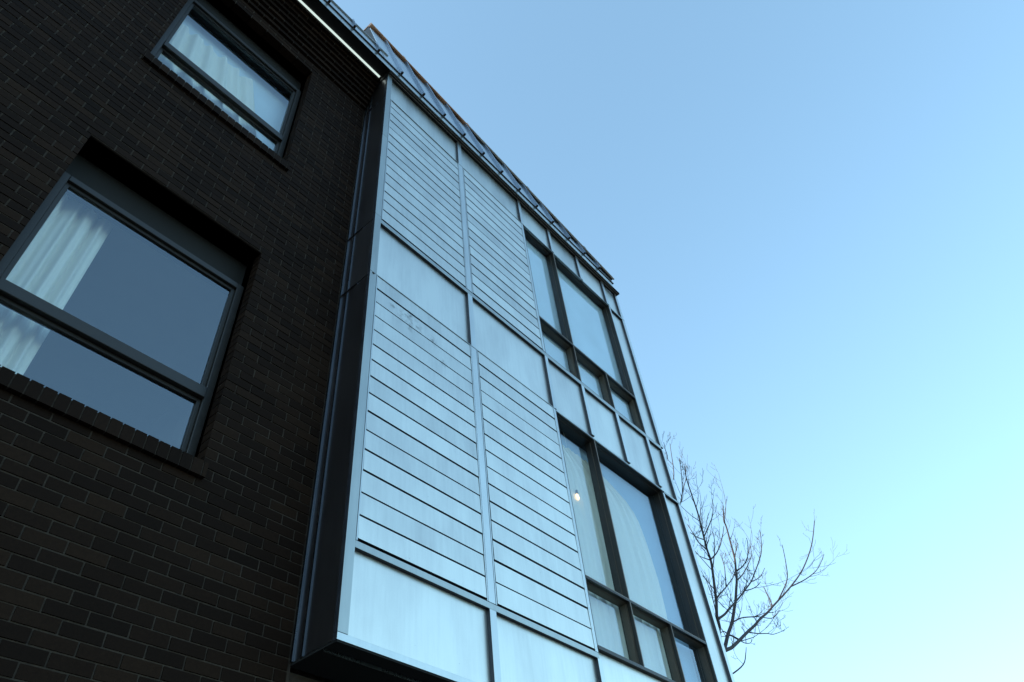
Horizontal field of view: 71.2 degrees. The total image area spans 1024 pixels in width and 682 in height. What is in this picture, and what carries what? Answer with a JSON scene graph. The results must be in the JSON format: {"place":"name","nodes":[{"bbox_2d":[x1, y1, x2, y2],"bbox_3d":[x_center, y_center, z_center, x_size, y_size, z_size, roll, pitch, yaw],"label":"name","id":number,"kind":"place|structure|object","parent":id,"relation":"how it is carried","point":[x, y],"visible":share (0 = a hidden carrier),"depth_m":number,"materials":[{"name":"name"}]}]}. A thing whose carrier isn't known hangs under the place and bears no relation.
{"place":"outdoors","nodes":[
{"label":"outdoors","id":0,"kind":"place"},
{"bbox_2d":[333,0,1023,681],"label":"sky","id":1,"kind":"structure","parent":0,"point":[805,218],"materials":[{"name":"blue"}]},
{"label":"pavement","id":2,"kind":"structure","parent":0,"visible":0},
{"bbox_2d":[0,0,613,681],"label":"brick house","id":3,"kind":"structure","parent":2,"relation":"on","point":[162,402],"depth_m":4.64,"materials":[{"name":"brown brick"}]},
{"bbox_2d":[0,192,112,374],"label":"curtain","id":4,"kind":"object","parent":3,"relation":"hanging from","point":[52,265],"visible":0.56,"depth_m":4.17,"materials":[{"name":"white fabric"}]},
{"bbox_2d":[0,137,259,479],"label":"window","id":5,"kind":"structure","parent":3,"relation":"in","point":[134,356],"depth_m":5.07,"materials":[{"name":"glass"}]},
{"bbox_2d":[158,23,256,137],"bbox_3d":[-2.718,-2.281,6.474,0.069,1.300,1.298,-35,-52,23],"label":"curtain","id":6,"kind":"object","parent":3,"relation":"hanging from","point":[194,49],"visible":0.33,"depth_m":6.65,"materials":[{"name":"white fabric"}]},
{"bbox_2d":[143,0,307,171],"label":"window","id":7,"kind":"structure","parent":3,"relation":"in","point":[203,11],"depth_m":6.58,"materials":[{"name":"brown metal"}]},
{"bbox_2d":[182,13,288,149],"bbox_3d":[-2.657,-2.333,6.793,0.002,2.183,1.700,-35,-52,23],"label":"roller blind","id":8,"kind":"object","parent":3,"relation":"attached to","point":[271,100],"depth_m":7.17,"materials":[{"name":"fabric"}]},
{"bbox_2d":[298,0,379,76],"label":"strip light","id":9,"kind":"object","parent":3,"relation":"attached to","point":[336,35],"visible":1,"depth_m":8.15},
{"bbox_2d":[290,70,734,681],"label":"metal clad bay","id":10,"kind":"object","parent":3,"relation":"attached to","point":[442,542],"visible":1,"depth_m":5.64,"materials":[{"name":"metal"}]},
{"bbox_2d":[290,412,716,681],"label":"window","id":11,"kind":"structure","parent":10,"relation":"in","point":[619,597],"depth_m":6.68,"materials":[{"name":"brown metal"}]},
{"bbox_2d":[563,432,578,499],"bbox_3d":[0.576,1.192,6.943,0.039,0.835,0.038,-3,-47,-4],"label":"pendant lamp","id":12,"kind":"object","parent":10,"relation":"hanging from","point":[577,496],"visible":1,"depth_m":6.70,"materials":[{"name":"brown metal"}]},
{"bbox_2d":[526,240,632,422],"bbox_3d":[0.732,-0.209,9.064,0.002,2.670,2.410,-35,-52,23],"label":"roller blind","id":13,"kind":"object","parent":10,"relation":"attached to","point":[589,331],"visible":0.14,"depth_m":9.27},
{"bbox_2d":[523,226,645,433],"bbox_3d":[0.771,-0.252,9.032,0.125,2.734,2.480,-35,-52,23],"label":"window","id":14,"kind":"structure","parent":10,"relation":"in","point":[564,340],"depth_m":9.00,"materials":[{"name":"brown metal"}]},
{"bbox_2d":[562,445,671,679],"bbox_3d":[0.906,1.999,6.553,0.038,2.120,1.688,-35,-52,23],"label":"curtain","id":15,"kind":"object","parent":10,"relation":"hanging from","point":[643,585],"visible":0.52,"depth_m":6.63,"materials":[{"name":"white fabric"}]},
{"bbox_2d":[560,434,697,681],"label":"roller blind","id":16,"kind":"object","parent":10,"relation":"attached to","point":[637,501],"depth_m":7.47,"materials":[{"name":"fabric"}]},
{"bbox_2d":[662,431,847,673],"bbox_3d":[6.400,6.341,13.695,2.532,13.627,13.028,-35,-52,23],"label":"bare tree","id":17,"kind":"object","parent":2,"relation":"on","point":[731,625],"visible":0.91,"depth_m":12.49,"materials":[{"name":"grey plant"}]}
]}

